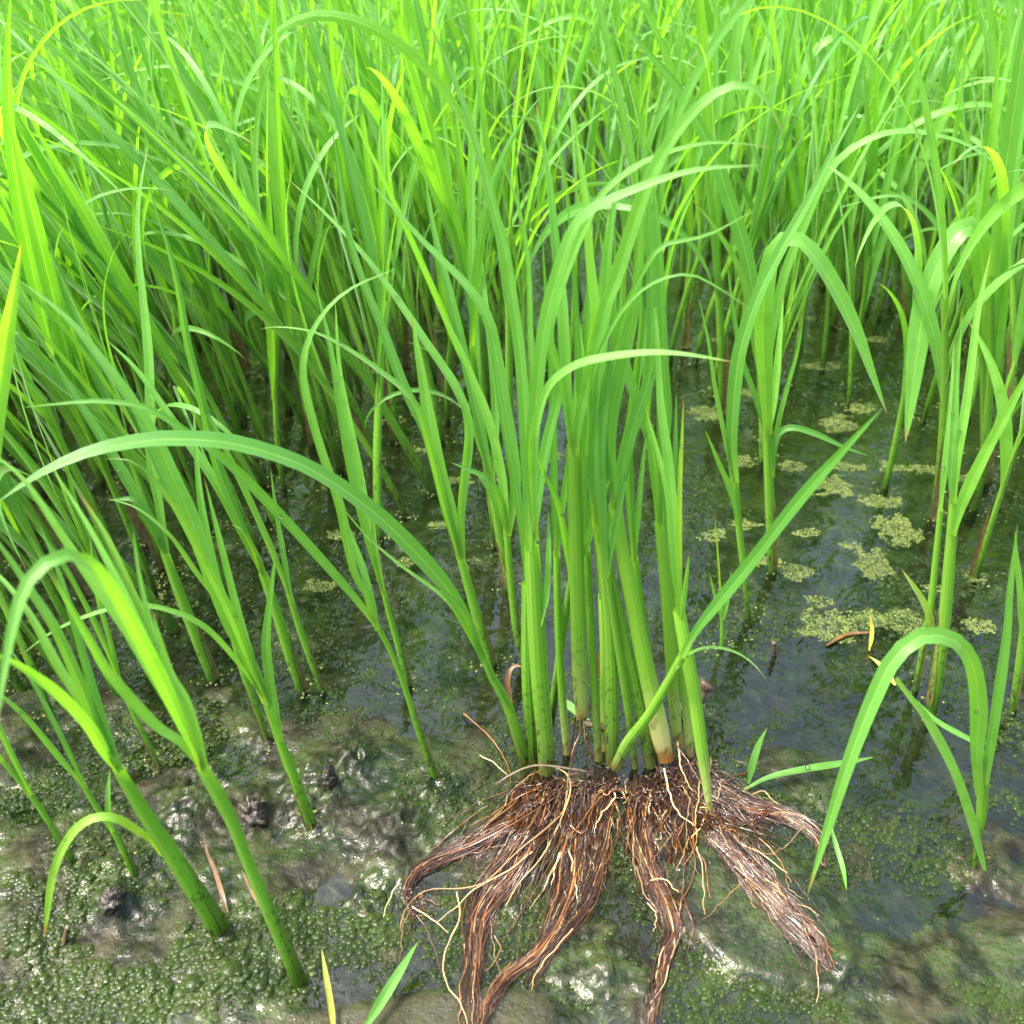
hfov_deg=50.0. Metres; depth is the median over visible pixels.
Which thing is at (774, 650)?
twig
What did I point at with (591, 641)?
rice seedling
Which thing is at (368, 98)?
rice seedling
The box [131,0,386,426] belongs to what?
rice seedling
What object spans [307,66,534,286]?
rice seedling
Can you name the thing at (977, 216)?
rice seedling
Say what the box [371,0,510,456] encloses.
rice seedling
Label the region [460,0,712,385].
rice seedling
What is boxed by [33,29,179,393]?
rice seedling
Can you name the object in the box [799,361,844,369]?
froth patch
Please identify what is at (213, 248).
rice seedling
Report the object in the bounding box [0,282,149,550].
rice seedling
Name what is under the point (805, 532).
froth patch
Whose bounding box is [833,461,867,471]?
froth patch
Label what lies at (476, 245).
rice seedling
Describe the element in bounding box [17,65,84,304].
rice seedling
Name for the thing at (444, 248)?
rice seedling
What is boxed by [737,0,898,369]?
rice seedling
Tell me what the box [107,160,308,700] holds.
rice seedling
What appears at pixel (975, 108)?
rice seedling
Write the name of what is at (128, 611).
rice seedling
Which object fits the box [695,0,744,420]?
rice seedling
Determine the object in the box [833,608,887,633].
froth patch
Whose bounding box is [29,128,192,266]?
rice seedling
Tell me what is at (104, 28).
rice seedling
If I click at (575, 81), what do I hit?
rice seedling
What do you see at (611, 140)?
rice seedling
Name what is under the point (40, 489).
rice seedling
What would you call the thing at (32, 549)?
rice seedling
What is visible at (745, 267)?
rice seedling
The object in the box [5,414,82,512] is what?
rice seedling
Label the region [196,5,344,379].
rice seedling
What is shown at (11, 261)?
rice seedling
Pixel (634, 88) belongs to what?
rice seedling
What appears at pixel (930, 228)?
rice seedling
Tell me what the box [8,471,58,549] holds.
rice seedling
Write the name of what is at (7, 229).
rice seedling
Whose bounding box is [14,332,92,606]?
rice seedling
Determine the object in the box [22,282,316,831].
rice seedling
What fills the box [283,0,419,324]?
rice seedling
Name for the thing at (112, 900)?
mud clod
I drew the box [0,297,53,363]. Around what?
rice seedling
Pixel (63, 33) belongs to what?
rice seedling
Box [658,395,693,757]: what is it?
rice seedling
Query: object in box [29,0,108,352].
rice seedling
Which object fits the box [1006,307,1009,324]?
rice seedling
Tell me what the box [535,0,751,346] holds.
rice seedling
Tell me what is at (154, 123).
rice seedling
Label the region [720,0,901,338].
rice seedling
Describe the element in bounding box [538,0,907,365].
rice seedling
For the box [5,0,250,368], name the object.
rice seedling
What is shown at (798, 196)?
rice seedling
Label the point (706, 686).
snail
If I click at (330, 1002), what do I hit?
loose leaf
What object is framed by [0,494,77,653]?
rice seedling
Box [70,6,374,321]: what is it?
rice seedling
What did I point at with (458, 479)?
froth patch
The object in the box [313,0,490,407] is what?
rice seedling
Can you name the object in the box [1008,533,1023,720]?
rice seedling
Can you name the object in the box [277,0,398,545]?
rice seedling
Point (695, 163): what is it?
rice seedling
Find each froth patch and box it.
[298,579,337,591]
[327,530,355,540]
[394,557,415,566]
[404,446,426,453]
[426,521,445,528]
[449,476,475,484]
[549,452,563,458]
[686,405,718,420]
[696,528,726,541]
[727,455,754,467]
[729,518,763,530]
[741,388,757,396]
[756,556,781,568]
[777,459,806,472]
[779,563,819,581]
[792,528,820,537]
[795,607,858,643]
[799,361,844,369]
[803,595,834,608]
[812,474,853,497]
[819,413,860,432]
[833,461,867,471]
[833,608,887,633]
[838,541,862,549]
[844,402,875,413]
[851,543,895,585]
[856,494,902,507]
[866,336,887,342]
[869,512,924,546]
[878,459,904,472]
[881,607,923,634]
[904,464,935,473]
[920,584,940,593]
[947,473,967,481]
[960,617,996,634]
[966,575,985,582]
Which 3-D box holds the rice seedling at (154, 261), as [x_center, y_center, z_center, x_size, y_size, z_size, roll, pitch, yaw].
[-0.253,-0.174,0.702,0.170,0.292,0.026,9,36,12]
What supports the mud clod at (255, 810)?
on the mud ground
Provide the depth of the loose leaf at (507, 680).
0.53 m
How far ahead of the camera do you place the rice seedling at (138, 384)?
0.70 m
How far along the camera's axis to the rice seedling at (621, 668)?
0.44 m
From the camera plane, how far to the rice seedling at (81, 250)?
0.56 m
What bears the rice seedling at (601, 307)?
on the mud ground
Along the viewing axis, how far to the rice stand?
0.93 m
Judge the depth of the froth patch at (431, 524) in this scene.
0.69 m
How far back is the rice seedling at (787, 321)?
0.69 m
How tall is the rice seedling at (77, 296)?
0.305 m
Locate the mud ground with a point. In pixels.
(900, 954)
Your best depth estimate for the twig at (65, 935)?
0.44 m
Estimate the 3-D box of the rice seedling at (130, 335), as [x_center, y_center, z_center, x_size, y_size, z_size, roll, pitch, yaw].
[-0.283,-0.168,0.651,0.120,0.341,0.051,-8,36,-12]
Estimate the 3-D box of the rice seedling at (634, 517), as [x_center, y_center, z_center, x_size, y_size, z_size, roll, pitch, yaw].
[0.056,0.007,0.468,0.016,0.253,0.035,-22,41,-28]
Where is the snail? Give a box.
[680,676,714,714]
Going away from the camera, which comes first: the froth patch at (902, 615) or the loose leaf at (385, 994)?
the loose leaf at (385, 994)
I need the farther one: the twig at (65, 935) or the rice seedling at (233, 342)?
the rice seedling at (233, 342)
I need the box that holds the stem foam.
[2,315,1023,1002]
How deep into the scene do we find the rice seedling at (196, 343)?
0.78 m
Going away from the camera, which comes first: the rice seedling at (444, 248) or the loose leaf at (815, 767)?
the loose leaf at (815, 767)
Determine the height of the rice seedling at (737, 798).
0.283 m
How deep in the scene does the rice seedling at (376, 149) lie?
0.78 m
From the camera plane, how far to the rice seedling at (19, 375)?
0.79 m
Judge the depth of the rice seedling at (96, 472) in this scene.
0.71 m
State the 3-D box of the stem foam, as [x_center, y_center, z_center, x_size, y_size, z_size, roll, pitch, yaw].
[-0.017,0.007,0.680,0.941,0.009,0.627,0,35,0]
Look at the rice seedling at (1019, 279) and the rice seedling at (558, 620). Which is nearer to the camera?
the rice seedling at (558, 620)
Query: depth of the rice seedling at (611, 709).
0.47 m
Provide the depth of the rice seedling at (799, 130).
0.75 m
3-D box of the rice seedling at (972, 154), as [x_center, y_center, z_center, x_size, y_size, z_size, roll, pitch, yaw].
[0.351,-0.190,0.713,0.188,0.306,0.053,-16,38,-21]
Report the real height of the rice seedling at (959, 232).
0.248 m
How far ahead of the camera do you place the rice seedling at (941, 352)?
0.60 m
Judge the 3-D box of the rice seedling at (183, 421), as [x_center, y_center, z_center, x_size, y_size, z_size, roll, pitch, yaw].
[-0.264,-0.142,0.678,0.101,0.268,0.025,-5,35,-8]
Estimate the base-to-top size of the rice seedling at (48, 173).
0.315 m
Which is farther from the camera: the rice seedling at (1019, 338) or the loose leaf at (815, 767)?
the rice seedling at (1019, 338)
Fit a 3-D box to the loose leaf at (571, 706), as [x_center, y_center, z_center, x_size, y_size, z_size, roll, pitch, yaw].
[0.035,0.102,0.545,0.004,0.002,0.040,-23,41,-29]
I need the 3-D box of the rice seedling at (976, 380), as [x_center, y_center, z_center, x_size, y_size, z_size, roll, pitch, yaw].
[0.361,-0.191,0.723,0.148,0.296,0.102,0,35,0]
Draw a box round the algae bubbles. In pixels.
[0,370,1023,1023]
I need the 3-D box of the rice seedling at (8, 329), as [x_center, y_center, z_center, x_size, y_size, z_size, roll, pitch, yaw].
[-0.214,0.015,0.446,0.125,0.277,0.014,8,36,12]
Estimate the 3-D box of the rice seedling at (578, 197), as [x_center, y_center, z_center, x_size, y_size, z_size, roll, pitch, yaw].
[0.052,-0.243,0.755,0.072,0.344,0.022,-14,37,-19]
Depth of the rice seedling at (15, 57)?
0.68 m
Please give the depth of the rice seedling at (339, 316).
0.72 m
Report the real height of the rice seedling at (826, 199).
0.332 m
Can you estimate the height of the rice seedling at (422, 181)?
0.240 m
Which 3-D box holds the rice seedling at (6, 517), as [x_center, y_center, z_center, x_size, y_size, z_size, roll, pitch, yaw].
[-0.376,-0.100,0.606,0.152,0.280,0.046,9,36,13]
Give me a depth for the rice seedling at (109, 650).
0.48 m
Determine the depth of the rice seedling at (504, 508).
0.50 m
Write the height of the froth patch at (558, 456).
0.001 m
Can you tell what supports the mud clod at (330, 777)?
on the mud ground
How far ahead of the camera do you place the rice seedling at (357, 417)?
0.64 m
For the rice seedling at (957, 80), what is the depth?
0.82 m
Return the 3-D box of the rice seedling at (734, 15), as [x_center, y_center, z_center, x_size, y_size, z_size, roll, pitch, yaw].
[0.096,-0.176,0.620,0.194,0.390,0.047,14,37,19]
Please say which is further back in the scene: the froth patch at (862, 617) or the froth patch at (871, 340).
the froth patch at (871, 340)
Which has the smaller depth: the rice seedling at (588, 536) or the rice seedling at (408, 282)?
the rice seedling at (588, 536)
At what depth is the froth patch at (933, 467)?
0.74 m
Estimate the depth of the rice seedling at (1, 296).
0.69 m
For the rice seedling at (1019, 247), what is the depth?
0.81 m
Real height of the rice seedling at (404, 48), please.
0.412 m
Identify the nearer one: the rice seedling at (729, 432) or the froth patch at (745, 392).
the rice seedling at (729, 432)
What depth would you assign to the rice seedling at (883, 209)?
0.64 m
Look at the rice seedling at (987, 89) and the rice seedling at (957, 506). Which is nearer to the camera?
the rice seedling at (957, 506)
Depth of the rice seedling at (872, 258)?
0.73 m
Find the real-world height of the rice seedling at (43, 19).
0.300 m
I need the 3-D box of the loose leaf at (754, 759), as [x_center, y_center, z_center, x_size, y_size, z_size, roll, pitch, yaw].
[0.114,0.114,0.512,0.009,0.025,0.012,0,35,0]
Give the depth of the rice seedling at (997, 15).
0.80 m
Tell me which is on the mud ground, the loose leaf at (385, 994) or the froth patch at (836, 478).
the loose leaf at (385, 994)
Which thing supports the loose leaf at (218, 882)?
on the mud ground
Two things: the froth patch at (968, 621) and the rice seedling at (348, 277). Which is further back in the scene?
the rice seedling at (348, 277)
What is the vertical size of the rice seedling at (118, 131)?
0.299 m
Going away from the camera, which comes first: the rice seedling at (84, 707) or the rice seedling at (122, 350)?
the rice seedling at (84, 707)
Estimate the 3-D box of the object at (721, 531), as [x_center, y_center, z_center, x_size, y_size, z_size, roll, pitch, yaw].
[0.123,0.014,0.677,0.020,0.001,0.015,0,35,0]
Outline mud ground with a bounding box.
[0,74,1023,1023]
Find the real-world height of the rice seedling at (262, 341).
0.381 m
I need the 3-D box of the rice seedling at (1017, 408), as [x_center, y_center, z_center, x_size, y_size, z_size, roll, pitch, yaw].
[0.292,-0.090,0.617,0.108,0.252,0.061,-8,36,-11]
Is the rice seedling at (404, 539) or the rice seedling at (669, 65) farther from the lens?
the rice seedling at (669, 65)
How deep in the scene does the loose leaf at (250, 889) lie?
0.45 m
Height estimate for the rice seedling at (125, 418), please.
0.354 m
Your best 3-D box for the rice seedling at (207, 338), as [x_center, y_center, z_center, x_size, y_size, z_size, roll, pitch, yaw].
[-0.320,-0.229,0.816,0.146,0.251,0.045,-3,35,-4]
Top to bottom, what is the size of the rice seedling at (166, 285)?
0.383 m
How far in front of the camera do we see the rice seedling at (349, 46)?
0.73 m
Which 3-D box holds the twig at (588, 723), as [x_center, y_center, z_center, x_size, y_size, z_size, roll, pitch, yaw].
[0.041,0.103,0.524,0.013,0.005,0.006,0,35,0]
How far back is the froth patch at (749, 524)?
0.69 m
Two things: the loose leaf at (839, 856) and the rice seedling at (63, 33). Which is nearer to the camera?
the loose leaf at (839, 856)
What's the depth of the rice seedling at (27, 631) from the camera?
0.54 m
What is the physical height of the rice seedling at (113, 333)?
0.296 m
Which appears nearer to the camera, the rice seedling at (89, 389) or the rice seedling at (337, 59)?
the rice seedling at (89, 389)
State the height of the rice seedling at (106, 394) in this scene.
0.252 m
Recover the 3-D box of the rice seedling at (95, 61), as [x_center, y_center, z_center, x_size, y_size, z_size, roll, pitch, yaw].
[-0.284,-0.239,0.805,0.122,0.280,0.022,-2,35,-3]
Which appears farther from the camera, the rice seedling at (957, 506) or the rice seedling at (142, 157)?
the rice seedling at (142, 157)
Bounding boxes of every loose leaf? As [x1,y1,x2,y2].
[202,832,227,911]
[242,871,259,907]
[322,951,334,1023]
[364,942,417,1023]
[504,664,520,703]
[566,699,592,729]
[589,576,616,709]
[744,757,872,789]
[747,728,766,783]
[826,631,869,645]
[831,829,846,889]
[868,613,873,650]
[869,656,895,684]
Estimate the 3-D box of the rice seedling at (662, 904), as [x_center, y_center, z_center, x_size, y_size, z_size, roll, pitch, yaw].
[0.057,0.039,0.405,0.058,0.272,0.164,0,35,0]
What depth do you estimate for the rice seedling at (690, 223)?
0.82 m
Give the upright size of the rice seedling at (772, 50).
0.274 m
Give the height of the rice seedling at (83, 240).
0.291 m
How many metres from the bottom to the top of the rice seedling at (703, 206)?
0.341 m
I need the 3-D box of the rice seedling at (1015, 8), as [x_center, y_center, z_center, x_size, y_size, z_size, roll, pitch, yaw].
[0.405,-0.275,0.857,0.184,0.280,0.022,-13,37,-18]
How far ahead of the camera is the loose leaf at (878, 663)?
0.58 m
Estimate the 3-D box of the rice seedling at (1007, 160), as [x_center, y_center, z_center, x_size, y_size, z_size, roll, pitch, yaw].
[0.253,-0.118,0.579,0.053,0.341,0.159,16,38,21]
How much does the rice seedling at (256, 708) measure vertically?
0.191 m
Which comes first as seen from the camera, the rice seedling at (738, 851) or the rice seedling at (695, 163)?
the rice seedling at (738, 851)
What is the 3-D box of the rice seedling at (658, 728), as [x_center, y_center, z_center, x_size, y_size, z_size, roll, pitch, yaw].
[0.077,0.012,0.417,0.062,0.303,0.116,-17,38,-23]
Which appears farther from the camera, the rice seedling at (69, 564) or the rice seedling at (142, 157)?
the rice seedling at (142, 157)
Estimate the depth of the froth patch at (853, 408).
0.81 m
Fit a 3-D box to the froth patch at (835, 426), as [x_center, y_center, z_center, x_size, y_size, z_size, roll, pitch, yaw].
[0.235,-0.064,0.789,0.030,0.001,0.029,0,35,0]
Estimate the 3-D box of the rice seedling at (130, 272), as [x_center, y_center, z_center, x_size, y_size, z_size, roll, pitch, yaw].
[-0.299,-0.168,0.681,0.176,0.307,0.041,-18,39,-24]
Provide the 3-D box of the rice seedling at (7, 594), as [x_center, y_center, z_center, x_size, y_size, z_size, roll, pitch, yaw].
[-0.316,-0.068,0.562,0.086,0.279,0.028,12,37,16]
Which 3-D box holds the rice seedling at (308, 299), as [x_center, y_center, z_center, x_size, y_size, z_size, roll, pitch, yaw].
[-0.164,-0.125,0.622,0.190,0.305,0.135,16,38,22]
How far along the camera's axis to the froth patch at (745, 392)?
0.82 m
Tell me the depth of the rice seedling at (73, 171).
0.67 m
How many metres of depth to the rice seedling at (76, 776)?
0.42 m
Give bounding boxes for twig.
[61,924,69,945]
[495,764,587,784]
[585,720,604,731]
[772,641,776,658]
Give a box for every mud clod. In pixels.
[98,886,126,916]
[238,796,268,826]
[322,763,337,789]
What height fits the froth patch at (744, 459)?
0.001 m
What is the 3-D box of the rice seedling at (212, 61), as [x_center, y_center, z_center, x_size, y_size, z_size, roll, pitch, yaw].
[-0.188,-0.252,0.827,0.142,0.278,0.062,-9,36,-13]
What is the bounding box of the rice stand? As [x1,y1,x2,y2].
[0,0,1023,323]
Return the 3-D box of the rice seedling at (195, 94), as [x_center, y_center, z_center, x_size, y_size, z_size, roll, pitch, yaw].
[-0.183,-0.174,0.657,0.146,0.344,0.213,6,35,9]
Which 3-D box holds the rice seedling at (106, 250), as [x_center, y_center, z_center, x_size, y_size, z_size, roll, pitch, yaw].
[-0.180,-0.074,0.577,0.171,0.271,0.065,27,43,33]
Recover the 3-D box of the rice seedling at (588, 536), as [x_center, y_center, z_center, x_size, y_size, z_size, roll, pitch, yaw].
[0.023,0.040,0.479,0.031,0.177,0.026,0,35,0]
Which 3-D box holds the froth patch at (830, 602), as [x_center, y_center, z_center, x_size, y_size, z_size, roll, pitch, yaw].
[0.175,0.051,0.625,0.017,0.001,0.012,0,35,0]
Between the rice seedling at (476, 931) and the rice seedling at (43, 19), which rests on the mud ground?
the rice seedling at (476, 931)
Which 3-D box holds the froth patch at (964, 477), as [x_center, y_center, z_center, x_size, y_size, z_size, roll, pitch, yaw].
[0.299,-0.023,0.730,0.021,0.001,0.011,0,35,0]
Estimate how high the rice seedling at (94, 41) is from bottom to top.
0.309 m
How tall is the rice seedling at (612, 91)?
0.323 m
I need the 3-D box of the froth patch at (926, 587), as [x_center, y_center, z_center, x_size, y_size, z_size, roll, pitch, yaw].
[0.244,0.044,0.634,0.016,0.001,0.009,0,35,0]
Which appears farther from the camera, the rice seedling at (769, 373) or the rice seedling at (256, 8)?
the rice seedling at (256, 8)
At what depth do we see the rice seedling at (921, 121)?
0.73 m
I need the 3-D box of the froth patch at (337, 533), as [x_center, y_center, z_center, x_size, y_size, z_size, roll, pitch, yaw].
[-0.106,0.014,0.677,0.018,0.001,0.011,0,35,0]
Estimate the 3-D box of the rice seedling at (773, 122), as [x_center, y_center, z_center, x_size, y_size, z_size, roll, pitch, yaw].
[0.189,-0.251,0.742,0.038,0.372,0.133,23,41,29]
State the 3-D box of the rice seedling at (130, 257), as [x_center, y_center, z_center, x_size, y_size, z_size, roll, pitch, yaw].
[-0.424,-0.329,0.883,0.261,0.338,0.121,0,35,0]
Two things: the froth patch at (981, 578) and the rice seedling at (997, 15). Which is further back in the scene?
the rice seedling at (997, 15)
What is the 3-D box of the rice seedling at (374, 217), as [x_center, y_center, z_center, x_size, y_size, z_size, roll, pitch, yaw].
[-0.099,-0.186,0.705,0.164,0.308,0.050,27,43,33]
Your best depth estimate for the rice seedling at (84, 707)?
0.37 m
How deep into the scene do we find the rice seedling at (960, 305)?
0.67 m
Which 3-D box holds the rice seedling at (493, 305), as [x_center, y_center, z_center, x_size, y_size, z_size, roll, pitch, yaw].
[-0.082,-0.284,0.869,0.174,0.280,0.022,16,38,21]
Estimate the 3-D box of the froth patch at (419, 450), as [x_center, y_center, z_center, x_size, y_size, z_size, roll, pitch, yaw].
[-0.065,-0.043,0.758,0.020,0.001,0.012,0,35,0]
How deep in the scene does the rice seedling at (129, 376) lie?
0.82 m
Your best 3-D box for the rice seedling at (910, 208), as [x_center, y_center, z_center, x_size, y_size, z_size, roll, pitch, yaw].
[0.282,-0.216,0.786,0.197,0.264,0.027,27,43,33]
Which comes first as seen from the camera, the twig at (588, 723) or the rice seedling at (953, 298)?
the twig at (588, 723)
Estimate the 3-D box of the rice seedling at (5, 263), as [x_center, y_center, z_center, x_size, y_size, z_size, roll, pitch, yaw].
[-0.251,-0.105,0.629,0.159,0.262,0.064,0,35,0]
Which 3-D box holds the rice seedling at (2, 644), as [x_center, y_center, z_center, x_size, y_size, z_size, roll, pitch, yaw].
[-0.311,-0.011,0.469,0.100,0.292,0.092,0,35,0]
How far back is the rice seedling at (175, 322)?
0.75 m
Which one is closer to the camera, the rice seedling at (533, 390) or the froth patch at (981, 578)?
the rice seedling at (533, 390)
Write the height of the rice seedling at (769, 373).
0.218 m
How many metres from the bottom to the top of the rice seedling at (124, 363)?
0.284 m
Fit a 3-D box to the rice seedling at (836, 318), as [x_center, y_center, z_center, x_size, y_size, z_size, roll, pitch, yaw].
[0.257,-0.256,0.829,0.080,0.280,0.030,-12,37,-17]
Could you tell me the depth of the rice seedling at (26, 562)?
0.61 m
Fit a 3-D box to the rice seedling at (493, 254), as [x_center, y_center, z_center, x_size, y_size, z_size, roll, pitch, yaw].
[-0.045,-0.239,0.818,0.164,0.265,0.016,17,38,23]
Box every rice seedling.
[0,0,158,596]
[0,0,167,331]
[0,0,181,575]
[0,0,186,361]
[0,0,276,470]
[0,0,340,437]
[0,0,372,468]
[0,0,409,521]
[0,1,262,440]
[0,2,192,382]
[0,8,181,191]
[0,16,249,420]
[0,29,227,589]
[0,56,132,430]
[0,80,291,555]
[0,90,210,523]
[0,97,270,521]
[0,102,186,396]
[0,113,157,429]
[0,141,53,393]
[0,142,154,505]
[0,145,167,576]
[0,151,195,616]
[0,168,212,466]
[0,184,251,460]
[0,185,51,314]
[0,187,177,430]
[0,196,214,535]
[0,240,18,644]
[0,242,21,464]
[0,242,48,499]
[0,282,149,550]
[0,286,106,489]
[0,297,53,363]
[0,312,119,575]
[0,430,537,791]
[0,436,182,636]
[0,459,308,989]
[0,462,119,696]
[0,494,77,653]
[0,520,229,937]
[0,531,42,583]
[0,574,12,604]
[0,587,55,721]
[0,634,15,659]
[0,653,26,691]
[0,723,74,862]
[1,0,186,477]
[1,0,201,352]
[1,0,246,429]
[1,0,345,474]
[1,51,26,268]
[1,506,11,525]
[2,0,185,359]
[2,12,436,498]
[2,181,10,203]
[2,284,112,466]
[2,445,13,466]
[2,639,137,877]
[3,0,176,464]
[4,9,327,411]
[4,183,185,479]
[4,346,100,563]
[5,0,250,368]
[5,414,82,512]
[6,193,42,418]
[7,404,37,463]
[8,0,294,417]
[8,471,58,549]
[8,603,73,698]
[9,255,118,552]
[9,390,38,442]
[10,382,84,474]
[11,2,231,358]
[11,66,209,340]
[12,56,61,204]
[12,71,271,491]
[13,0,303,340]
[13,86,306,435]
[14,0,177,401]
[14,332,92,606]
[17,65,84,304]
[20,60,201,451]
[21,269,438,779]
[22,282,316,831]
[24,0,158,317]
[24,0,199,333]
[26,10,269,383]
[26,153,187,491]
[27,0,212,409]
[27,77,242,435]
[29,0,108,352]
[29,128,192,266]
[30,0,194,287]
[30,119,261,555]
[30,501,61,543]
[32,525,161,767]
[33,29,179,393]
[42,147,220,685]
[56,212,209,454]
[64,0,330,491]
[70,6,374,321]
[70,290,144,392]
[77,61,178,207]
[85,172,126,355]
[92,0,339,326]
[92,1,248,331]
[102,64,418,369]
[107,0,290,360]
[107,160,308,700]
[110,403,269,741]
[116,0,364,400]
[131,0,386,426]
[132,13,302,384]
[139,1,286,332]
[140,0,333,436]
[140,0,367,325]
[141,0,288,228]
[150,2,351,346]
[150,32,286,495]
[169,68,265,346]
[174,0,365,340]
[175,366,327,699]
[176,0,352,394]
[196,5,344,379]
[197,0,349,369]
[199,47,384,395]
[204,0,330,450]
[219,0,399,425]
[225,0,337,318]
[245,0,400,349]
[248,0,397,388]
[250,5,422,447]
[257,0,626,494]
[263,123,498,671]
[266,0,437,383]
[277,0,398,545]
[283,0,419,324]
[291,0,501,350]
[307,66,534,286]
[309,0,503,340]
[309,66,427,380]
[313,0,392,341]
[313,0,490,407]
[313,278,414,694]
[314,75,474,448]
[329,70,539,549]
[331,0,444,400]
[335,46,547,375]
[337,0,507,356]
[346,0,599,286]
[366,6,545,362]
[366,178,520,659]
[367,42,463,339]
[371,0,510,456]
[375,0,410,369]
[383,0,759,965]
[388,101,616,414]
[412,172,517,599]
[428,97,573,1023]
[433,40,510,428]
[439,0,666,302]
[453,0,626,340]
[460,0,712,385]
[473,81,782,1023]
[488,0,806,432]
[511,0,606,269]
[511,0,763,388]
[511,1,712,242]
[513,13,679,207]
[517,23,645,322]
[524,137,638,990]
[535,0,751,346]
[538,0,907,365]
[538,459,611,727]
[542,0,623,386]
[542,236,576,755]
[567,204,623,761]
[577,38,661,345]
[579,0,878,446]
[584,221,645,751]
[586,208,759,1023]
[592,0,687,332]
[598,225,638,769]
[599,153,829,880]
[606,106,744,918]
[610,410,880,771]
[617,13,1020,467]
[626,237,655,751]
[637,0,777,368]
[642,0,751,321]
[644,306,835,1002]
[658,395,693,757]
[669,0,701,352]
[690,0,791,319]
[691,13,902,367]
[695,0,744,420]
[699,104,859,627]
[708,1,876,400]
[709,512,731,655]
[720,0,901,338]
[726,232,886,581]
[730,0,896,340]
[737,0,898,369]
[738,2,844,323]
[741,0,834,318]
[741,6,1023,527]
[769,0,840,358]
[778,0,894,297]
[778,0,949,325]
[780,0,1006,376]
[781,36,939,359]
[782,0,930,388]
[783,19,1023,268]
[789,0,997,326]
[807,524,1017,894]
[819,0,870,374]
[821,0,932,409]
[823,0,925,332]
[837,193,993,490]
[845,29,930,389]
[854,107,974,496]
[878,0,1017,382]
[902,344,953,699]
[903,176,1023,381]
[909,56,1005,330]
[919,0,1023,342]
[920,2,1023,425]
[925,5,992,330]
[926,251,1023,722]
[927,61,1005,354]
[929,3,1023,401]
[929,150,1023,178]
[953,8,1023,517]
[955,34,999,138]
[959,77,1010,81]
[962,0,1000,342]
[963,42,1023,425]
[964,107,1022,150]
[966,175,1023,585]
[968,2,1015,24]
[968,5,1023,325]
[985,0,1023,439]
[994,275,1023,423]
[1004,59,1023,309]
[1006,242,1023,359]
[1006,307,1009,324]
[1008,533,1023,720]
[1011,174,1023,418]
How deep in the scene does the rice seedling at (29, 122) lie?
0.83 m
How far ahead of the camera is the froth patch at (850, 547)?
0.67 m
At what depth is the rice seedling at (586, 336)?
0.48 m
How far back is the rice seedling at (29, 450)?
0.74 m

